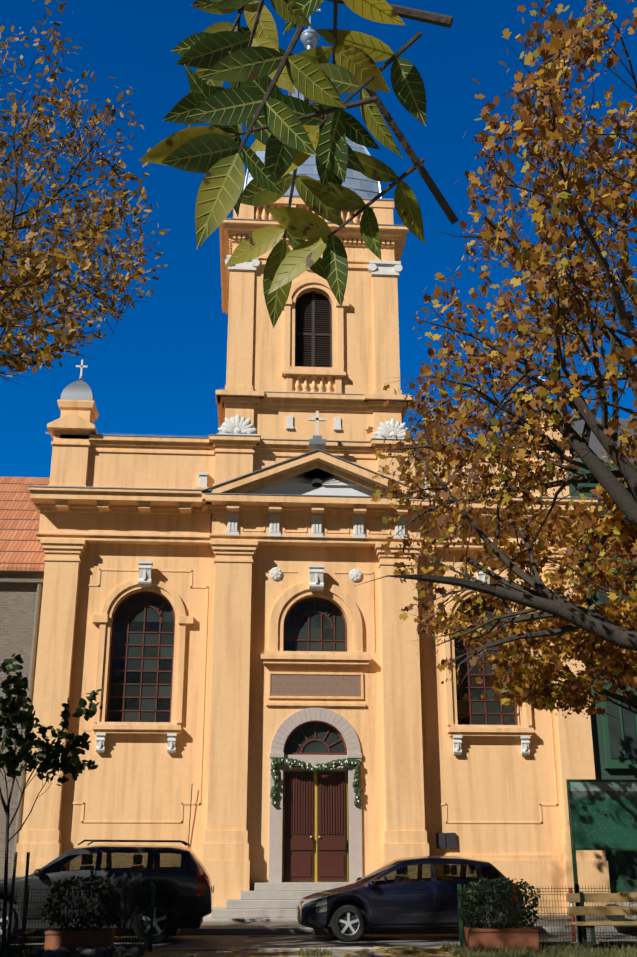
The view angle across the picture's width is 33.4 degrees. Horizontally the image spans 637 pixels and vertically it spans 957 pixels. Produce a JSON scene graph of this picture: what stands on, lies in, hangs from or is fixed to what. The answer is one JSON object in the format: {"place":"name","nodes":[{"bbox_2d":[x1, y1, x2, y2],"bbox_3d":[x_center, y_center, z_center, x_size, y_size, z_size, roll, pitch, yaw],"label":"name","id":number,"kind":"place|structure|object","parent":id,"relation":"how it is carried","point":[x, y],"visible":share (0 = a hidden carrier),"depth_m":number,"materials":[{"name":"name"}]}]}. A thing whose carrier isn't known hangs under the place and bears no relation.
{"place":"outdoors","nodes":[
{"label":"outdoors","id":0,"kind":"place"},
{"bbox_2d":[0,653,102,949],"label":"tree","id":1,"kind":"object","parent":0,"point":[24,718],"depth_m":18.26,"materials":[{"name":"green plant"}]},
{"bbox_2d":[0,0,169,384],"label":"foliage","id":2,"kind":"object","parent":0,"point":[35,257],"depth_m":14.69,"materials":[{"name":"brown plant"}]},
{"bbox_2d":[34,840,189,876],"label":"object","id":3,"kind":"object","parent":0,"point":[38,872],"visible":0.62,"depth_m":19.68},
{"bbox_2d":[140,0,458,326],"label":"walnut","id":4,"kind":"object","parent":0,"point":[290,261],"depth_m":2.20,"materials":[{"name":"green plant"}]},
{"bbox_2d":[138,0,425,328],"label":"walnut veins","id":5,"kind":"object","parent":4,"relation":"attached to","point":[232,164],"visible":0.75,"depth_m":2.20,"materials":[{"name":"green plant"}]},
{"bbox_2d":[76,100,544,754],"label":"molding","id":6,"kind":"structure","parent":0,"point":[237,425],"depth_m":27.66,"materials":[{"name":"white paint"}]},
{"bbox_2d":[268,708,362,881],"bbox_3d":[-0.074,7.694,25.923,2.280,4.099,0.340,1,-19,-4],"label":"door frame","id":7,"kind":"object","parent":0,"point":[331,848],"depth_m":25.77,"materials":[{"name":"grey stone"}]},
{"bbox_2d":[282,770,347,881],"bbox_3d":[-0.080,8.420,25.759,1.600,2.580,0.170,1,-19,-4],"label":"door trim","id":8,"kind":"structure","parent":7,"relation":"in","point":[315,823],"depth_m":25.81,"materials":[{"name":"brown wood"}]},
{"bbox_2d":[270,757,361,805],"bbox_3d":[-0.052,7.374,25.824,2.243,1.148,0.175,1,-19,-4],"label":"garland","id":9,"kind":"object","parent":7,"relation":"attached to","point":[276,761],"depth_m":25.87},
{"bbox_2d":[0,0,636,477],"label":"sky","id":10,"kind":"structure","parent":0,"point":[162,369],"materials":[{"name":"blue"}]},
{"bbox_2d":[1,933,636,948],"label":"road","id":11,"kind":"structure","parent":0,"point":[279,941],"depth_m":19.62,"materials":[{"name":"grey asphalt"}]},
{"bbox_2d":[0,899,174,943],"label":"tires","id":12,"kind":"object","parent":11,"relation":"on","point":[163,906],"visible":0.42,"depth_m":18.99,"materials":[{"name":"black rubber"}]},
{"bbox_2d":[0,907,166,934],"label":"wheel rims","id":13,"kind":"object","parent":12,"relation":"in","point":[155,923],"visible":0.19,"depth_m":19.04,"materials":[{"name":"metal"}]},
{"bbox_2d":[0,845,212,919],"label":"car","id":14,"kind":"object","parent":11,"relation":"on","point":[179,877],"visible":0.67,"depth_m":19.24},
{"bbox_2d":[0,895,180,936],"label":"car wheel arches","id":15,"kind":"structure","parent":14,"relation":"attached to","point":[174,932],"depth_m":19.29,"materials":[{"name":"black plastic"}]},
{"bbox_2d":[0,905,202,928],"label":"cladding","id":16,"kind":"object","parent":14,"relation":"attached to","point":[195,922],"depth_m":19.06,"materials":[{"name":"black plastic"}]},
{"bbox_2d":[249,935,393,946],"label":"drains","id":17,"kind":"object","parent":11,"relation":"on","point":[372,945],"visible":0.94,"depth_m":18.65,"materials":[{"name":"grey metal"}]},
{"bbox_2d":[7,926,636,950],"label":"kerbs","id":18,"kind":"structure","parent":11,"relation":"on","point":[255,931],"depth_m":20.92,"materials":[{"name":"grey concrete"}]},
{"bbox_2d":[297,856,523,929],"bbox_3d":[1.708,7.948,20.433,4.197,1.292,1.778,1,-19,-4],"label":"car body","id":19,"kind":"object","parent":11,"relation":"on","point":[393,897],"visible":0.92,"depth_m":19.61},
{"bbox_2d":[356,877,375,887],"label":"mirrors","id":20,"kind":"object","parent":19,"relation":"attached to","point":[371,883],"visible":0.67,"depth_m":19.46,"materials":[{"name":"black plastic"}]},
{"bbox_2d":[324,900,501,934],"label":"golf liners","id":21,"kind":"object","parent":19,"relation":"attached to","point":[348,930],"visible":0.06,"depth_m":19.65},
{"bbox_2d":[317,915,515,926],"bbox_3d":[1.758,8.002,20.418,3.700,1.061,1.620,1,-19,-4],"label":"car underbody","id":22,"kind":"object","parent":19,"relation":"attached to","point":[344,918],"visible":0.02,"depth_m":19.45,"materials":[{"name":"black plastic"}]},
{"bbox_2d":[331,904,503,941],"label":"car tires","id":23,"kind":"object","parent":11,"relation":"on","point":[337,932],"visible":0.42,"depth_m":19.39,"materials":[{"name":"black rubber"}]},
{"bbox_2d":[338,912,496,935],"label":"wheel rims","id":24,"kind":"object","parent":23,"relation":"in","point":[348,922],"visible":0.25,"depth_m":19.40,"materials":[{"name":"silver metal"}]},
{"bbox_2d":[417,454,636,719],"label":"maple","id":25,"kind":"object","parent":11,"relation":"on","point":[543,693],"depth_m":21.84,"materials":[{"name":"plant"}]},
{"bbox_2d":[569,889,575,940],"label":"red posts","id":26,"kind":"object","parent":11,"relation":"on","point":[573,937],"visible":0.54,"depth_m":18.57,"materials":[{"name":"red"}]},
{"bbox_2d":[604,888,636,925],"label":"car body","id":27,"kind":"object","parent":11,"relation":"on","point":[621,904],"visible":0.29,"depth_m":20.59,"materials":[{"name":"white metal"}]},
{"bbox_2d":[10,948,635,956],"bbox_3d":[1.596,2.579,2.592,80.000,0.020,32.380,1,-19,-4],"label":"sheet grass","id":28,"kind":"structure","parent":0,"point":[440,948],"depth_m":16.99,"materials":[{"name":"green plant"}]},
{"bbox_2d":[7,852,29,951],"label":"stakes","id":29,"kind":"object","parent":28,"relation":"on","point":[25,894],"visible":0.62,"depth_m":17.58,"materials":[{"name":"black wood"}]},
{"bbox_2d":[0,583,42,875],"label":"wall","id":30,"kind":"structure","parent":28,"relation":"on","point":[17,607],"depth_m":26.98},
{"bbox_2d":[0,571,43,876],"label":"trim","id":31,"kind":"structure","parent":30,"relation":"attached to","point":[17,577],"depth_m":27.03,"materials":[{"name":"beige paint"}]},
{"bbox_2d":[0,476,49,571],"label":"roof","id":32,"kind":"structure","parent":30,"relation":"on","point":[21,549],"depth_m":30.10,"materials":[{"name":"orange tile"}]},
{"bbox_2d":[30,946,137,956],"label":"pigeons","id":33,"kind":"object","parent":28,"relation":"on","point":[86,951],"visible":0.75,"depth_m":16.12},
{"bbox_2d":[40,945,137,955],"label":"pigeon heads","id":34,"kind":"object","parent":33,"relation":"attached to","point":[112,948],"visible":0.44,"depth_m":16.18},
{"bbox_2d":[203,882,353,921],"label":"steps","id":35,"kind":"structure","parent":28,"relation":"on","point":[270,901],"depth_m":23.82,"materials":[{"name":"grey stone"}]},
{"bbox_2d":[41,875,542,930],"bbox_3d":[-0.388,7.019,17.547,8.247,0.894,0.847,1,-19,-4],"label":"shrubs","id":36,"kind":"object","parent":28,"relation":"on","point":[113,920],"visible":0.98,"depth_m":17.49,"materials":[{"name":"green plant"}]},
{"bbox_2d":[45,927,538,951],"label":"planters","id":37,"kind":"object","parent":28,"relation":"on","point":[521,937],"visible":0.67,"depth_m":17.37,"materials":[{"name":"ceramic"}]},
{"bbox_2d":[16,197,610,914],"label":"church facade","id":38,"kind":"structure","parent":28,"relation":"on","point":[496,799],"depth_m":27.02,"materials":[{"name":"beige paint"}]},
{"bbox_2d":[188,784,192,847],"bbox_3d":[-3.089,8.214,25.473,0.024,1.702,0.152,9,-21,-25],"label":"rod","id":39,"kind":"object","parent":38,"relation":"attached to","point":[190,815],"visible":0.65,"depth_m":25.50,"materials":[{"name":"black metal"}]},
{"bbox_2d":[254,204,363,391],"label":"balusters","id":40,"kind":"object","parent":38,"relation":"on","point":[297,377],"visible":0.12,"depth_m":32.34,"materials":[{"name":"beige stone"}]},
{"bbox_2d":[106,591,517,754],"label":"window frames","id":41,"kind":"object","parent":38,"relation":"in","point":[284,640],"visible":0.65,"depth_m":27.18,"materials":[{"name":"brown wood"}]},
{"bbox_2d":[108,621,515,724],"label":"window panes","id":42,"kind":"object","parent":41,"relation":"in","point":[166,677],"visible":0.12,"depth_m":27.17,"materials":[{"name":"black glass"}]},
{"bbox_2d":[34,216,590,727],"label":"bird spikes","id":43,"kind":"object","parent":38,"relation":"attached to","point":[256,534],"visible":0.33,"depth_m":27.42,"materials":[{"name":"grey metal"}]},
{"bbox_2d":[27,195,598,498],"bbox_3d":[-0.261,-3.220,32.549,14.860,10.300,7.210,1,-19,-4],"label":"church flashing","id":44,"kind":"object","parent":38,"relation":"on","point":[80,389],"visible":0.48,"depth_m":28.65,"materials":[{"name":"grey metal"}]},
{"bbox_2d":[295,291,331,366],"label":"louvered shutters","id":45,"kind":"object","parent":38,"relation":"in","point":[312,333],"visible":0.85,"depth_m":31.32,"materials":[{"name":"brown wood"}]},
{"bbox_2d":[270,674,360,696],"bbox_3d":[-0.069,5.212,26.702,2.280,0.540,0.050,1,-19,-4],"label":"plaque","id":46,"kind":"object","parent":38,"relation":"attached to","point":[310,685],"visible":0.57,"depth_m":26.68,"materials":[{"name":"beige stone"}]},
{"bbox_2d":[248,479,384,496],"bbox_3d":[-0.055,0.172,28.260,5.000,1.011,0.300,1,-19,-4],"label":"tympanum","id":47,"kind":"object","parent":38,"relation":"on","point":[312,490],"visible":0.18,"depth_m":28.05,"materials":[{"name":"white paint"}]},
{"bbox_2d":[244,140,393,199],"bbox_3d":[-0.313,-9.657,35.579,4.932,3.853,4.932,1,-19,-4],"label":"dome base","id":48,"kind":"object","parent":38,"relation":"on","point":[367,151],"visible":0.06,"depth_m":33.26,"materials":[{"name":"white paint"}]},
{"bbox_2d":[288,9,320,104],"bbox_3d":[-0.313,-14.316,37.209,1.720,6.274,1.720,1,-19,-4],"label":"finial","id":49,"kind":"object","parent":48,"relation":"on","point":[309,37],"visible":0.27,"depth_m":37.42,"materials":[{"name":"metal"}]},
{"bbox_2d":[243,136,379,197],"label":"dome panels","id":50,"kind":"object","parent":48,"relation":"on","point":[308,167],"visible":0.06,"depth_m":33.18,"materials":[{"name":"grey metal"}]},
{"bbox_2d":[436,833,455,847],"bbox_3d":[3.103,8.793,25.765,0.470,0.360,0.100,1,-19,-4],"label":"wall box","id":51,"kind":"object","parent":38,"relation":"attached to","point":[448,841],"visible":1,"depth_m":25.73,"materials":[{"name":"grey metal"}]},
{"bbox_2d":[0,884,636,951],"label":"fence","id":52,"kind":"object","parent":28,"relation":"on","point":[461,920],"visible":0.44,"depth_m":17.91,"materials":[{"name":"black metal"}]},
{"bbox_2d":[0,940,636,956],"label":"grass","id":53,"kind":"structure","parent":28,"relation":"on","point":[578,949],"depth_m":16.66,"materials":[{"name":"green plant"}]},
{"bbox_2d":[8,945,634,956],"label":"fallen leaves","id":54,"kind":"object","parent":28,"relation":"on","point":[416,952],"visible":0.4,"depth_m":17.24,"materials":[{"name":"brown plant"}]},
{"bbox_2d":[578,892,595,950],"bbox_3d":[5.209,7.305,17.457,1.660,0.920,0.540,1,-19,-4],"label":"bench frame","id":55,"kind":"object","parent":28,"relation":"on","point":[584,935],"visible":0.54,"depth_m":17.50,"materials":[{"name":"metal"}]},
{"bbox_2d":[566,893,636,925],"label":"bench","id":56,"kind":"object","parent":55,"relation":"attached to","point":[604,910],"visible":1,"depth_m":17.67,"materials":[{"name":"brown wood"}]},
{"bbox_2d":[566,779,636,940],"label":"sign posts","id":57,"kind":"object","parent":28,"relation":"on","point":[574,860],"visible":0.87,"depth_m":18.75,"materials":[{"name":"green metal"}]},
{"bbox_2d":[570,782,636,847],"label":"sign panel","id":58,"kind":"object","parent":57,"relation":"attached to","point":[604,814],"visible":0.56,"depth_m":18.86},
{"bbox_2d":[568,472,636,879],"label":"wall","id":59,"kind":"structure","parent":28,"relation":"on","point":[622,864],"depth_m":26.58,"materials":[{"name":"green paint"}]},
{"bbox_2d":[508,416,636,464],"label":"roof","id":60,"kind":"structure","parent":59,"relation":"on","point":[596,446],"depth_m":32.74,"materials":[{"name":"metal"}]},
{"bbox_2d":[568,462,636,892],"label":"trim","id":61,"kind":"structure","parent":59,"relation":"attached to","point":[610,763],"depth_m":26.97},
{"bbox_2d":[590,495,636,758],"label":"glass","id":62,"kind":"object","parent":61,"relation":"attached to","point":[615,737],"visible":0.22,"depth_m":26.91,"materials":[{"name":"green glass"}]},
{"bbox_2d":[200,915,611,927],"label":"pavement","id":63,"kind":"structure","parent":0,"point":[543,920],"depth_m":22.38,"materials":[{"name":"grey concrete"}]},
{"bbox_2d":[352,0,636,685],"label":"maple","id":64,"kind":"object","parent":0,"point":[574,33],"depth_m":15.04,"materials":[{"name":"brown plant"}]}
]}

